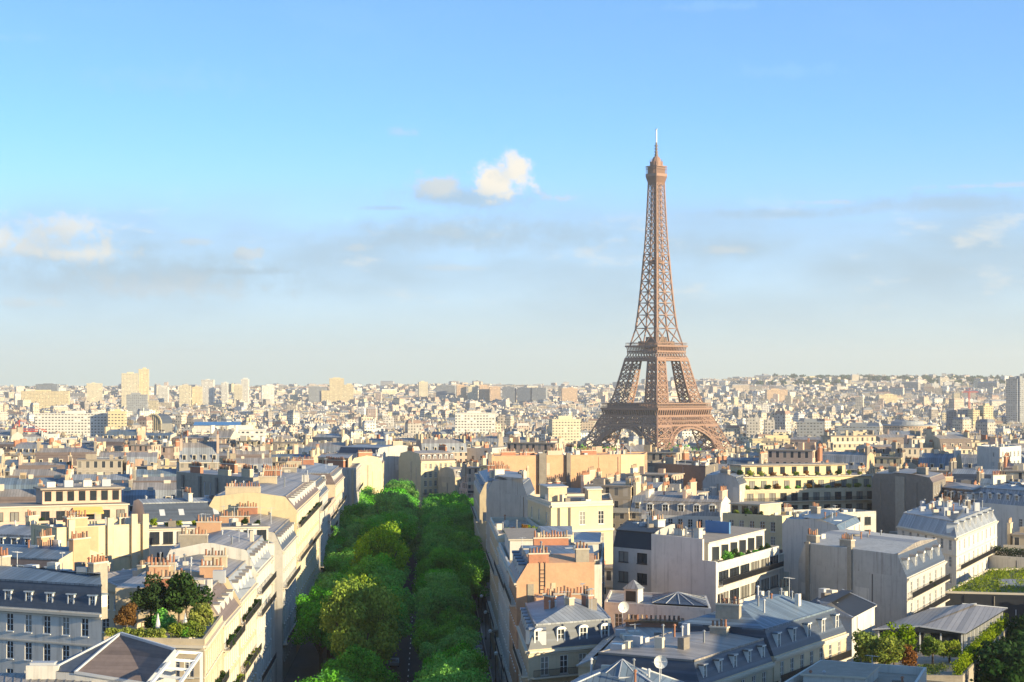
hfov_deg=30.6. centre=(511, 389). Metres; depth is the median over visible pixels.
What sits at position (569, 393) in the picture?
tower block
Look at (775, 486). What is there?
terrace shrub
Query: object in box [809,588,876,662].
apartment building
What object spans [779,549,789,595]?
apartment building
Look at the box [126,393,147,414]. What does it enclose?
tower block
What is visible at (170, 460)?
apartment building
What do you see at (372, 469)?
apartment building
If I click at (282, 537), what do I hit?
apartment building
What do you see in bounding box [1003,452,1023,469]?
apartment building
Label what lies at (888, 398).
tower block
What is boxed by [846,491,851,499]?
window
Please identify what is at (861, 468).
apartment building
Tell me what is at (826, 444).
apartment building
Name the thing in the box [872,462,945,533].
apartment building
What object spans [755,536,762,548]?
window
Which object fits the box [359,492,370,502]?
avenue tree
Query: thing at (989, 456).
apartment building
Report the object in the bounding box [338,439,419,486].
apartment building
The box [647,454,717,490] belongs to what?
apartment building
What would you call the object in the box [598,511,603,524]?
window
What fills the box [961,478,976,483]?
apartment building
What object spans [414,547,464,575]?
avenue tree
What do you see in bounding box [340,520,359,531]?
avenue tree
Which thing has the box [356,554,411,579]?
avenue tree
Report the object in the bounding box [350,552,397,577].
avenue tree
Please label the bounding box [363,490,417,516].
avenue tree
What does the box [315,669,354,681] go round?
avenue tree
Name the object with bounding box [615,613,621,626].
window
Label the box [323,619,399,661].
avenue tree
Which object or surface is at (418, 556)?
avenue tree
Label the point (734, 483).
apartment building
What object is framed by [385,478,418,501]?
avenue tree
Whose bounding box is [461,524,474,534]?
avenue tree
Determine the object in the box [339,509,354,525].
avenue tree
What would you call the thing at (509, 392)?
tower block
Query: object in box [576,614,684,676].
apartment building
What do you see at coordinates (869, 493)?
window
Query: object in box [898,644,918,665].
garden tree
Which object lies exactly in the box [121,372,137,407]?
tower block
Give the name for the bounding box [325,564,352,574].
avenue tree
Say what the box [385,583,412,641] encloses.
avenue tree
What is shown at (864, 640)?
garden tree
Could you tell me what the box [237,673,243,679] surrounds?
balcony plant
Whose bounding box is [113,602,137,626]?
garden tree
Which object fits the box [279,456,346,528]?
apartment building
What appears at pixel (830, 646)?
window
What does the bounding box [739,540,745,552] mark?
window
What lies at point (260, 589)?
window
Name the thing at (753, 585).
window
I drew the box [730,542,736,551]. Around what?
window
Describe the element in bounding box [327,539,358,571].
avenue tree
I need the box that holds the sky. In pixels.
[0,0,1023,386]
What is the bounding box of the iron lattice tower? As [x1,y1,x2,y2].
[581,129,731,450]
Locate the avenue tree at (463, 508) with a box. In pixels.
[444,500,471,512]
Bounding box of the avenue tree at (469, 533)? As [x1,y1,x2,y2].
[450,524,476,540]
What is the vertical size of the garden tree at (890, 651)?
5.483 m
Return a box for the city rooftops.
[0,425,1023,482]
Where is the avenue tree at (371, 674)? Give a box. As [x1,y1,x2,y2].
[317,644,400,681]
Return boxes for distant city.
[0,373,1023,450]
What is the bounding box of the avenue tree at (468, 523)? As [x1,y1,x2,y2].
[459,520,473,530]
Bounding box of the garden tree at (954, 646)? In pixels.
[938,639,961,662]
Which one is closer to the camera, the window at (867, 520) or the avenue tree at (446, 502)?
the window at (867, 520)
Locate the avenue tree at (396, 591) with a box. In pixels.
[386,584,407,609]
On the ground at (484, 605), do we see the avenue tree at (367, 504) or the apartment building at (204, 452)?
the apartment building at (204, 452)
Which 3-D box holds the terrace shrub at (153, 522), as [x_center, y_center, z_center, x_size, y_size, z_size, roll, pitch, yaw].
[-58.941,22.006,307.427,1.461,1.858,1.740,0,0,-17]
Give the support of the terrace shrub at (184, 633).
on the apartment building at (209, 644)
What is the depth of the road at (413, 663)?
351.21 m
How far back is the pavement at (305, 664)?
340.15 m
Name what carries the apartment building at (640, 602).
on the ground at (484, 605)
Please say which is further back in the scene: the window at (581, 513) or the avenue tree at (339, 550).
the avenue tree at (339, 550)
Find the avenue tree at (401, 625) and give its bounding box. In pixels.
[326,600,410,648]
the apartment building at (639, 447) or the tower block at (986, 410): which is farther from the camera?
the tower block at (986, 410)
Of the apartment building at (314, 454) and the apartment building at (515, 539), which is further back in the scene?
the apartment building at (314, 454)
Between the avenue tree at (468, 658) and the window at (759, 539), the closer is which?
the avenue tree at (468, 658)
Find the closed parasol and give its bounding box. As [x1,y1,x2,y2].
[156,614,159,627]
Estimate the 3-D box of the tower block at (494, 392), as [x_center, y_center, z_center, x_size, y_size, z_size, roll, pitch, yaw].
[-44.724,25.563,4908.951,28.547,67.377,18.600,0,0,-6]
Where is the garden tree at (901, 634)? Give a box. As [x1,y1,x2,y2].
[880,622,918,664]
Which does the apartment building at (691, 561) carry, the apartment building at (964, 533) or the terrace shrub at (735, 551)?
the terrace shrub at (735, 551)
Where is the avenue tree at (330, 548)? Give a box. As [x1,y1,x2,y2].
[324,538,341,556]
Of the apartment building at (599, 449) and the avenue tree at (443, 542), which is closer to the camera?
the avenue tree at (443, 542)
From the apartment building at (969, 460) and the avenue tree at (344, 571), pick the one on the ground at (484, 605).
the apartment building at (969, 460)
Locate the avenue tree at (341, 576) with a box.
[301,572,347,601]
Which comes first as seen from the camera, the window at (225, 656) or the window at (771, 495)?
the window at (225, 656)
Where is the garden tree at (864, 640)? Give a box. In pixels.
[851,628,885,662]
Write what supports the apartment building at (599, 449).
on the ground at (484, 605)
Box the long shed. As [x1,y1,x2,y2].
[193,422,242,431]
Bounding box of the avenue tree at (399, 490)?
[380,486,415,500]
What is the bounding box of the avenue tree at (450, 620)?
[408,605,476,653]
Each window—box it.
[5,613,13,631]
[5,641,13,659]
[24,615,31,633]
[24,642,31,660]
[43,616,50,634]
[44,643,49,660]
[61,617,69,635]
[62,645,68,659]
[80,618,88,637]
[102,618,108,632]
[176,658,179,675]
[184,658,193,678]
[224,629,226,648]
[224,656,225,672]
[233,646,235,662]
[235,644,237,659]
[237,641,239,657]
[254,614,256,628]
[259,575,261,590]
[259,618,261,634]
[259,662,261,677]
[266,630,268,644]
[266,650,268,665]
[541,656,548,675]
[560,655,568,674]
[579,511,584,524]
[579,653,586,662]
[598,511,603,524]
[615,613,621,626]
[618,551,627,562]
[618,571,627,582]
[636,553,646,564]
[637,573,646,584]
[688,519,692,527]
[698,519,702,527]
[711,547,718,560]
[719,569,727,584]
[720,591,727,602]
[721,544,727,556]
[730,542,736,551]
[730,566,738,576]
[730,587,738,600]
[739,520,743,526]
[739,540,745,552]
[740,563,748,573]
[740,584,749,598]
[747,494,752,500]
[748,538,754,550]
[750,581,758,595]
[751,560,758,570]
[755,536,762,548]
[758,493,764,501]
[760,521,764,531]
[760,557,768,567]
[760,578,769,590]
[763,671,765,681]
[769,493,775,500]
[770,555,777,564]
[770,575,778,588]
[771,522,775,532]
[771,537,774,544]
[780,493,786,500]
[780,661,783,680]
[791,493,797,500]
[791,657,793,670]
[801,654,803,667]
[802,492,808,500]
[810,651,812,663]
[813,492,819,499]
[824,492,829,499]
[829,644,831,656]
[835,492,840,499]
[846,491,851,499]
[856,491,862,498]
[856,503,862,509]
[864,517,870,524]
[867,491,871,498]
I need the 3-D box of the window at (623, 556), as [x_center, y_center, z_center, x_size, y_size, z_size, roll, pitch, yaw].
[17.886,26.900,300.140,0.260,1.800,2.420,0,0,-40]
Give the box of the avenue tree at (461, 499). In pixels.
[439,495,470,508]
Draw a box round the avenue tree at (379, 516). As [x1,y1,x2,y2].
[372,513,402,525]
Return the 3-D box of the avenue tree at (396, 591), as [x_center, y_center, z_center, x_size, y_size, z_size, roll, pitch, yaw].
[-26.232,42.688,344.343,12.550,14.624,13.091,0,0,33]
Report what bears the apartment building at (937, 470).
on the ground at (484, 605)
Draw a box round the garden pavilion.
[872,603,1007,652]
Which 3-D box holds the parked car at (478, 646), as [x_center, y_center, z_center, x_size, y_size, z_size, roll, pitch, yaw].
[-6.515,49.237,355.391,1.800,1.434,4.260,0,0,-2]
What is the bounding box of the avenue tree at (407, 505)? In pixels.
[377,490,420,518]
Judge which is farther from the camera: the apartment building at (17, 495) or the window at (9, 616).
the apartment building at (17, 495)
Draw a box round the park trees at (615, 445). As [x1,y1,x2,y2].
[574,443,700,450]
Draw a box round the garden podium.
[873,622,1009,681]
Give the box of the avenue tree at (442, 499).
[437,493,473,504]
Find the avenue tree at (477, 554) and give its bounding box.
[459,548,488,598]
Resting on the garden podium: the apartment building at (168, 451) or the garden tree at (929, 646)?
the garden tree at (929, 646)
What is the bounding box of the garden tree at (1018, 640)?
[1004,629,1023,670]
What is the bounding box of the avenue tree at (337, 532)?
[330,523,356,538]
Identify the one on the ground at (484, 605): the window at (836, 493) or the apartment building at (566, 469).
the apartment building at (566, 469)
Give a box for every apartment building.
[0,465,69,488]
[0,479,42,502]
[0,479,129,525]
[0,509,77,544]
[0,528,102,569]
[0,547,108,672]
[0,632,202,681]
[4,454,12,460]
[5,453,35,477]
[9,450,34,459]
[9,462,68,477]
[18,452,72,468]
[31,510,148,571]
[36,438,97,467]
[57,474,132,489]
[69,452,126,473]
[70,463,132,482]
[71,478,100,482]
[95,476,155,515]
[97,443,157,465]
[98,442,130,451]
[99,556,150,640]
[103,443,124,450]
[104,615,229,681]
[115,557,245,681]
[122,439,161,456]
[124,456,160,473]
[126,458,178,476]
[132,469,216,498]
[132,487,225,524]
[133,465,209,482]
[138,548,261,681]
[144,439,179,458]
[144,458,176,468]
[149,507,274,681]
[161,459,176,464]
[167,515,276,681]
[176,458,274,497]
[179,431,218,470]
[209,465,322,653]
[211,458,244,471]
[219,446,241,458]
[220,464,264,473]
[220,501,300,681]
[221,442,264,450]
[227,448,271,471]
[232,444,268,457]
[244,443,285,453]
[254,463,330,574]
[262,443,298,453]
[271,445,319,462]
[272,456,294,467]
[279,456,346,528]
[317,454,362,507]
[328,497,337,538]
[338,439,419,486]
[352,449,383,492]
[399,444,455,513]
[438,460,478,493]
[459,461,479,502]
[466,441,506,464]
[471,461,509,595]
[474,456,486,476]
[480,450,493,464]
[483,465,534,612]
[486,515,540,667]
[487,445,646,493]
[494,526,604,681]
[504,530,594,681]
[506,435,565,452]
[513,583,613,681]
[525,482,613,563]
[534,586,593,600]
[545,477,604,493]
[569,444,626,452]
[571,658,682,681]
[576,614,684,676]
[580,470,641,530]
[587,466,625,482]
[592,619,777,681]
[604,559,612,600]
[604,579,710,628]
[605,472,668,490]
[613,510,674,591]
[620,436,643,451]
[625,464,684,488]
[630,477,696,520]
[641,484,729,529]
[642,445,683,461]
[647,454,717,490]
[651,520,783,612]
[662,481,710,495]
[675,577,851,681]
[681,449,726,463]
[691,451,730,459]
[701,455,753,470]
[703,466,746,502]
[720,448,767,463]
[722,501,800,549]
[727,462,872,510]
[735,443,768,457]
[766,442,821,462]
[773,439,829,449]
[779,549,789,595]
[781,503,875,531]
[782,502,859,597]
[785,655,926,681]
[798,521,949,635]
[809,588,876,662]
[818,430,877,451]
[821,443,874,474]
[845,464,865,473]
[856,438,891,455]
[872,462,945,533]
[873,450,907,472]
[878,465,948,475]
[892,440,934,457]
[896,493,1000,590]
[904,463,948,472]
[906,456,918,468]
[918,444,961,468]
[924,426,971,453]
[942,444,976,468]
[942,472,983,504]
[948,457,1002,483]
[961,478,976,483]
[976,467,1023,485]
[976,470,1023,546]
[977,443,1020,468]
[988,548,1023,568]
[990,436,1023,450]
[1001,463,1023,478]
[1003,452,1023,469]
[1003,517,1023,548]
[1021,451,1023,462]
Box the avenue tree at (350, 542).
[342,535,357,547]
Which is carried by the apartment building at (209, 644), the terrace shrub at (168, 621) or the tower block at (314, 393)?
the terrace shrub at (168, 621)
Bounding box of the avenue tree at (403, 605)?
[400,602,412,623]
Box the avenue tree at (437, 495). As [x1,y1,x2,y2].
[428,492,455,497]
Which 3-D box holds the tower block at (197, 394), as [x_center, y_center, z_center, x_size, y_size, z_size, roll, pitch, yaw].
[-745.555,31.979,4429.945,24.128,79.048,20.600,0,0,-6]
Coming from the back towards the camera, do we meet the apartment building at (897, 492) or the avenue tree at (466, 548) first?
the apartment building at (897, 492)
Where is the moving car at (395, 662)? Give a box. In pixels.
[389,658,399,666]
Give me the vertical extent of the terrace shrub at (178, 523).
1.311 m
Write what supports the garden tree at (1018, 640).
on the ground at (484, 605)
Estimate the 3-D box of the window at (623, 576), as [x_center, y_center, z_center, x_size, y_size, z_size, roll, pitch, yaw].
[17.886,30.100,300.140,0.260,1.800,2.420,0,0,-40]
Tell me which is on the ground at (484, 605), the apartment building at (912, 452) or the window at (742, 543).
the apartment building at (912, 452)
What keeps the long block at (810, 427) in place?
on the ground at (484, 605)
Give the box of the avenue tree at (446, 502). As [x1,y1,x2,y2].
[437,499,455,505]
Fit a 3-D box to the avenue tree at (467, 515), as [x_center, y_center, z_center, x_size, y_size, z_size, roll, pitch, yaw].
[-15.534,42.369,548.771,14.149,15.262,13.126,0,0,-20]
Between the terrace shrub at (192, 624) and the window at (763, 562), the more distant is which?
the window at (763, 562)
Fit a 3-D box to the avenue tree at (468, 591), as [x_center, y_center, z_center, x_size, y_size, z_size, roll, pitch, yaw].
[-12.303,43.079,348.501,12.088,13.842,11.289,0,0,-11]
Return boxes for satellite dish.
[618,602,628,625]
[654,655,667,678]
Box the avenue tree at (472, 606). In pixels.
[416,588,479,629]
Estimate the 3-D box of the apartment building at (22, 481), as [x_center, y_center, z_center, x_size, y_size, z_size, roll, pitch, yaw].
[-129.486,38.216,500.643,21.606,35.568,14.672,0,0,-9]
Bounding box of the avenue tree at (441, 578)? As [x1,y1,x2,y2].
[417,570,470,594]
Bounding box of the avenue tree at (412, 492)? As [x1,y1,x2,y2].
[383,483,419,508]
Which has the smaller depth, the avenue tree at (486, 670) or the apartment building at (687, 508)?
the avenue tree at (486, 670)
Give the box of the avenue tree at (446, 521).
[417,515,465,547]
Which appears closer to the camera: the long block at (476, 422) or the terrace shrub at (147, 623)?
the terrace shrub at (147, 623)
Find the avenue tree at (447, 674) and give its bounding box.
[413,661,485,681]
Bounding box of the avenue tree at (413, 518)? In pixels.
[368,512,420,540]
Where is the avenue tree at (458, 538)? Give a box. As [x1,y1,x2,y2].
[445,530,484,553]
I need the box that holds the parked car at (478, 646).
[473,645,482,650]
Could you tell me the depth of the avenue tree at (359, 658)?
268.70 m
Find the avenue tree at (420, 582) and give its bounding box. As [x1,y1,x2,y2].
[413,568,452,603]
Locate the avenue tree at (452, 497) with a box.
[444,494,473,505]
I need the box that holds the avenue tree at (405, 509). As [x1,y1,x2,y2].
[368,504,418,527]
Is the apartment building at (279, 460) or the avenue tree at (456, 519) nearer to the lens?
the avenue tree at (456, 519)
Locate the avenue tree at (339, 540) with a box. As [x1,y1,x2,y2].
[328,536,353,548]
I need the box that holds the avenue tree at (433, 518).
[421,514,456,533]
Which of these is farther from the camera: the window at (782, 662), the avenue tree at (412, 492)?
the avenue tree at (412, 492)
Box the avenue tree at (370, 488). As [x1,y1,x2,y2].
[361,485,375,493]
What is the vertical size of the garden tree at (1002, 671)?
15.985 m
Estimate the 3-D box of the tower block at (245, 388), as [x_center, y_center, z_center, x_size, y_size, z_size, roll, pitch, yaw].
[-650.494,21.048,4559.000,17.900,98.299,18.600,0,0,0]
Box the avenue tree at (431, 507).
[420,504,450,527]
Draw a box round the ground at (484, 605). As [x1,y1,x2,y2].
[481,596,489,628]
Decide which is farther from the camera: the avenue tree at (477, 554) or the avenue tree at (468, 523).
the avenue tree at (468, 523)
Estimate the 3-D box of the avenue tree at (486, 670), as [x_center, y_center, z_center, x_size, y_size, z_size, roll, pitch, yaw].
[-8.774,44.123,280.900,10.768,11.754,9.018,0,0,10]
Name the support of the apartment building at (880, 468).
on the ground at (484, 605)
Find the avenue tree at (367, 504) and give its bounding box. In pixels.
[350,502,371,513]
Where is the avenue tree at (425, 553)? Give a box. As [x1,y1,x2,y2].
[414,540,442,571]
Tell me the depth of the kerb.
365.40 m
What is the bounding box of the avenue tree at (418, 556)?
[413,539,452,562]
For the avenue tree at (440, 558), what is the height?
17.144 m
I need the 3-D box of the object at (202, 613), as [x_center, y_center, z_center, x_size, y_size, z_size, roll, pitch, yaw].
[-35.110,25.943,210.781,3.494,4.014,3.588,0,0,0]
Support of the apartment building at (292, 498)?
on the ground at (484, 605)
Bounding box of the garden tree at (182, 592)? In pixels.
[161,570,214,617]
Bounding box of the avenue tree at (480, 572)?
[452,560,489,601]
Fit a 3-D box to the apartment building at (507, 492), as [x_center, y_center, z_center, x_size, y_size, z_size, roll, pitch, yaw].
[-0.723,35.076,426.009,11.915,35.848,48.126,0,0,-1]
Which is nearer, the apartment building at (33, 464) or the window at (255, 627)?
the window at (255, 627)
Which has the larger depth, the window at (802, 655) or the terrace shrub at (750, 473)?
the terrace shrub at (750, 473)
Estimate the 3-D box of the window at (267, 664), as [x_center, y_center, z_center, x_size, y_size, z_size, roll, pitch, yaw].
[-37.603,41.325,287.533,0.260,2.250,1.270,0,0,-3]
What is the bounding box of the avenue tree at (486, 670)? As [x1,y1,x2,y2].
[425,645,490,672]
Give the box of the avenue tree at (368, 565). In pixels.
[345,554,402,588]
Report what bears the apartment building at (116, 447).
on the ground at (484, 605)
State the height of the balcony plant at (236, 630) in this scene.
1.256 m
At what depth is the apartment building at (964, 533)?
370.98 m
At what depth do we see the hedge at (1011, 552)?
387.54 m
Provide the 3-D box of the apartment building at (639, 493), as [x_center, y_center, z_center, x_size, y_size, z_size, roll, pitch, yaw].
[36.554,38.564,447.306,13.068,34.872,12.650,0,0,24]
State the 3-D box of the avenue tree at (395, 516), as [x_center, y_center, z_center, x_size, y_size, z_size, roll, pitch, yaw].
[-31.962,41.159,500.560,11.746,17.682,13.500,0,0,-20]
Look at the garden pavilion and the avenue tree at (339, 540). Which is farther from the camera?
the avenue tree at (339, 540)
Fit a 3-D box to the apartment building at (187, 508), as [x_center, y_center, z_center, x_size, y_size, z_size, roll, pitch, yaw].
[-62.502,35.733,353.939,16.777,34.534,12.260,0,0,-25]
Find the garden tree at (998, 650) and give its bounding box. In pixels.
[973,637,1023,681]
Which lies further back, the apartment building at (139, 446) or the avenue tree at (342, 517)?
the apartment building at (139, 446)
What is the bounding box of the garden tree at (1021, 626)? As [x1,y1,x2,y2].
[999,617,1023,642]
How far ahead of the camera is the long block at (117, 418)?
1890.09 m
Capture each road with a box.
[378,526,426,681]
[472,595,490,680]
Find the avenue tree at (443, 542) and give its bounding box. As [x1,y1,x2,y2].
[424,530,456,556]
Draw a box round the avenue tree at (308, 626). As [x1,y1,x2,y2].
[288,584,336,680]
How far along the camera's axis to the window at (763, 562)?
304.44 m
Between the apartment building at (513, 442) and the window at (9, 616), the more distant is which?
the apartment building at (513, 442)
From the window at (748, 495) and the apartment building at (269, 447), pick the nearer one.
the window at (748, 495)
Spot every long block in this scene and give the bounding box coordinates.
[35,411,107,438]
[44,434,76,442]
[108,409,126,428]
[204,425,266,439]
[455,411,495,434]
[548,416,580,445]
[748,435,789,445]
[797,419,823,436]
[834,423,879,434]
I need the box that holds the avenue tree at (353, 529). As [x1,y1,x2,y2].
[342,524,363,538]
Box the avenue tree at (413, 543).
[356,522,424,556]
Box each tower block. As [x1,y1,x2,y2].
[21,390,69,408]
[36,383,58,390]
[86,383,102,403]
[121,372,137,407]
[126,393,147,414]
[139,368,148,401]
[158,386,168,401]
[179,385,190,406]
[192,386,202,405]
[201,379,214,404]
[221,382,227,402]
[234,384,241,405]
[241,378,248,403]
[260,385,274,403]
[309,386,327,402]
[321,378,353,402]
[418,381,427,396]
[436,385,455,398]
[456,384,466,400]
[467,385,477,400]
[479,385,488,400]
[489,386,500,400]
[502,386,515,402]
[517,387,531,402]
[532,386,547,402]
[561,387,577,401]
[765,389,787,402]
[877,394,896,403]
[931,382,938,387]
[943,381,951,386]
[946,408,956,427]
[957,408,970,416]
[968,408,979,425]
[978,403,992,418]
[1006,377,1017,423]
[1015,376,1023,423]
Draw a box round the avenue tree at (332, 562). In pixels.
[320,553,357,574]
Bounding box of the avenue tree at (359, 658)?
[325,647,382,681]
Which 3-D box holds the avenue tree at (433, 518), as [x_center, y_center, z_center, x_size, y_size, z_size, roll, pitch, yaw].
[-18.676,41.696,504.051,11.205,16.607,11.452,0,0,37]
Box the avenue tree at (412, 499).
[372,490,419,508]
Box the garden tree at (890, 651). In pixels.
[870,633,906,664]
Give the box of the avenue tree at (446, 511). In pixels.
[418,505,459,530]
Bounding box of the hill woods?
[1,373,1022,388]
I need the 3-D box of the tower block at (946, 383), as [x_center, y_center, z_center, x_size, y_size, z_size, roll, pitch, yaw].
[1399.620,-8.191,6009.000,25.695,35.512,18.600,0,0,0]
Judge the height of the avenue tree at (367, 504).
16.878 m
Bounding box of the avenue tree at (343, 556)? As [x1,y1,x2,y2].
[326,551,354,571]
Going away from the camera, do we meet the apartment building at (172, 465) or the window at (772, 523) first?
the window at (772, 523)
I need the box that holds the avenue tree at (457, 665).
[424,656,488,681]
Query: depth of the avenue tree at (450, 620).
315.01 m
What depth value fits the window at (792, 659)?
223.49 m
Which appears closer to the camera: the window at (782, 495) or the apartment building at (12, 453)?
the window at (782, 495)
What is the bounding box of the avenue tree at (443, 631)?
[411,623,478,653]
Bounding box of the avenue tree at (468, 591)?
[413,583,475,617]
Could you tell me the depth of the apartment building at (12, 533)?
312.67 m
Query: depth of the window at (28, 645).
208.68 m
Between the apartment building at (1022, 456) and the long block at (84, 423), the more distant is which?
the long block at (84, 423)
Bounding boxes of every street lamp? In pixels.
[484,610,490,658]
[488,629,496,681]
[494,651,501,681]
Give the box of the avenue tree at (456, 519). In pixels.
[419,511,463,526]
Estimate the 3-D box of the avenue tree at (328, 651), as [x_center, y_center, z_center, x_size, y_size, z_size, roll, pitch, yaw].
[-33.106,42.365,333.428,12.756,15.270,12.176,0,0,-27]
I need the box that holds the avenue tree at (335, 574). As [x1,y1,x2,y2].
[315,572,344,585]
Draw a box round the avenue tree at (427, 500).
[420,496,441,505]
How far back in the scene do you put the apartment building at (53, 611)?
208.38 m
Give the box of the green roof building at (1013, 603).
[945,568,1023,621]
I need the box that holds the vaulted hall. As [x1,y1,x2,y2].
[148,414,172,432]
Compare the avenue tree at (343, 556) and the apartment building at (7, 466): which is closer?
the avenue tree at (343, 556)
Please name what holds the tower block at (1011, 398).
on the ground at (484, 605)
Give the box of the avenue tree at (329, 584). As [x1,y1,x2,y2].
[313,576,357,657]
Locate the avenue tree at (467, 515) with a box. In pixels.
[453,508,473,524]
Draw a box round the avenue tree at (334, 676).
[295,667,346,681]
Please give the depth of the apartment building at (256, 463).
591.54 m
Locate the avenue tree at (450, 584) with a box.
[426,577,473,613]
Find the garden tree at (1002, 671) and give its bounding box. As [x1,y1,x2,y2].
[970,658,1023,681]
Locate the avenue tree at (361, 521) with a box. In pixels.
[353,518,368,524]
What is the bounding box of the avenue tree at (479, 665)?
[411,640,488,681]
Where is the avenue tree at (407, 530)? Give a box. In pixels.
[354,515,419,545]
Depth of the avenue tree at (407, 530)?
458.22 m
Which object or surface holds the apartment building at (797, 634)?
on the ground at (484, 605)
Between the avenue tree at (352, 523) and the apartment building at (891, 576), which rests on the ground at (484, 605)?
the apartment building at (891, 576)
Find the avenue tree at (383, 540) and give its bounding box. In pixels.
[348,524,411,571]
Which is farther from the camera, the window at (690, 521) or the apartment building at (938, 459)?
the apartment building at (938, 459)
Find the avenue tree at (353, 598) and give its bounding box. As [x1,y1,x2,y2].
[316,575,401,675]
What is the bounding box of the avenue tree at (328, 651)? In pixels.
[294,585,341,664]
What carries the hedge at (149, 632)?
on the apartment building at (209, 644)
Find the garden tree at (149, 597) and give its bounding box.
[128,572,169,615]
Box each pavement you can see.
[283,636,335,681]
[475,596,500,681]
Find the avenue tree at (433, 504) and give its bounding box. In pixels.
[422,502,435,509]
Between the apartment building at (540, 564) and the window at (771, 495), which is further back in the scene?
the window at (771, 495)
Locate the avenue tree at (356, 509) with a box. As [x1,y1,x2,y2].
[344,502,368,518]
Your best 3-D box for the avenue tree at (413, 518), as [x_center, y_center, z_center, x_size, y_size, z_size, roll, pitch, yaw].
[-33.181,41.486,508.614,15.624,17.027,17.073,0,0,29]
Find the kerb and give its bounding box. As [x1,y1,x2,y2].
[475,601,492,681]
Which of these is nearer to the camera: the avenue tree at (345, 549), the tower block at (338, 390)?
the avenue tree at (345, 549)
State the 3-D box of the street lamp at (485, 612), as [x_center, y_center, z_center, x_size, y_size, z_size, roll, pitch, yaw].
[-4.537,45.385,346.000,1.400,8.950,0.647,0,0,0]
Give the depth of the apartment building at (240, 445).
737.18 m
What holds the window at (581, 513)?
in the apartment building at (590, 509)
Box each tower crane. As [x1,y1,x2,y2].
[12,420,46,431]
[961,388,977,408]
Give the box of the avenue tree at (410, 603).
[360,564,417,619]
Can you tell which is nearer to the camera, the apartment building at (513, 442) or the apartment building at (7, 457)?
the apartment building at (513, 442)
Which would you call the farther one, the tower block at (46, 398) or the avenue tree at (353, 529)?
the tower block at (46, 398)
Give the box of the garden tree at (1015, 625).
[1005,613,1023,642]
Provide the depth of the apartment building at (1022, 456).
721.47 m
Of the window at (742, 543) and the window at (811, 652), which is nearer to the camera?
the window at (811, 652)
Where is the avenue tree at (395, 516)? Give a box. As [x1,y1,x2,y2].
[379,511,408,523]
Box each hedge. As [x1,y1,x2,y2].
[104,627,166,637]
[950,613,1008,675]
[990,546,1023,556]
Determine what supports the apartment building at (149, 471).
on the ground at (484, 605)
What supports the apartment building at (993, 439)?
on the ground at (484, 605)
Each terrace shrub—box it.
[142,615,154,628]
[150,518,157,526]
[151,607,170,630]
[159,614,177,634]
[167,621,188,637]
[176,520,182,525]
[178,627,191,636]
[180,620,200,638]
[188,624,206,638]
[241,517,248,524]
[720,550,734,560]
[730,548,740,557]
[744,508,751,515]
[747,470,753,476]
[773,484,780,488]
[835,468,840,474]
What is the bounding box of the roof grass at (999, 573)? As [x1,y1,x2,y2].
[947,566,1023,592]
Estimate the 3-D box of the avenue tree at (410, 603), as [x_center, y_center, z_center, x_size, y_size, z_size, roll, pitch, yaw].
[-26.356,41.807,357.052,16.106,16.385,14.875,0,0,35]
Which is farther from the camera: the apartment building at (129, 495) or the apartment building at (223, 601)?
the apartment building at (129, 495)
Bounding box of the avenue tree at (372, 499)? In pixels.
[362,495,374,504]
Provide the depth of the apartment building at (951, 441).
733.18 m
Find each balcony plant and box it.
[220,670,228,678]
[226,636,235,646]
[234,628,241,633]
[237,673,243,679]
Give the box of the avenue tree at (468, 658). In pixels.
[416,649,491,681]
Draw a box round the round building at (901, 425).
[882,421,936,436]
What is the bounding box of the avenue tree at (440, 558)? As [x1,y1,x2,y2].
[408,546,472,593]
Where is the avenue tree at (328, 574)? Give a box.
[313,570,344,584]
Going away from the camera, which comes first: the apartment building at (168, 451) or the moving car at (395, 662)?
the moving car at (395, 662)
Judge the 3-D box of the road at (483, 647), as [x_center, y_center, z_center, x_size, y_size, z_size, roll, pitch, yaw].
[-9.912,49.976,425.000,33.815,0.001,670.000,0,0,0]
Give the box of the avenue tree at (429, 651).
[419,625,491,672]
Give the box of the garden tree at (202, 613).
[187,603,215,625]
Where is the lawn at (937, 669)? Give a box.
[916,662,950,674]
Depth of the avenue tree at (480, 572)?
396.55 m
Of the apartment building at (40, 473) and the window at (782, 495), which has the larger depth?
the apartment building at (40, 473)
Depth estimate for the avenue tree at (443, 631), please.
303.76 m
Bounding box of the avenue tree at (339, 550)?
[322,547,342,572]
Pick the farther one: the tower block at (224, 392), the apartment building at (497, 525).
the tower block at (224, 392)
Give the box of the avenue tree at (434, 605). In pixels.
[413,586,480,630]
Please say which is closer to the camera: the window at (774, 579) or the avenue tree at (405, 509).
the window at (774, 579)
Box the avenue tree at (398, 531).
[357,520,408,575]
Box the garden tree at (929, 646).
[915,634,944,663]
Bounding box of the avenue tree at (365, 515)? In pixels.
[348,511,376,518]
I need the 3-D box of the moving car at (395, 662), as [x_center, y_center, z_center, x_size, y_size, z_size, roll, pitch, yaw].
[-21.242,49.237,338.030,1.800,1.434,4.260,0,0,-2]
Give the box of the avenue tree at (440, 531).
[414,523,457,551]
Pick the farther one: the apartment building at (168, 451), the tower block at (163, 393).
the tower block at (163, 393)
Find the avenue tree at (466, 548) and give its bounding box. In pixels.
[453,540,485,560]
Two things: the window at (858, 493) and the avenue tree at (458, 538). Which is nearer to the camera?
the avenue tree at (458, 538)

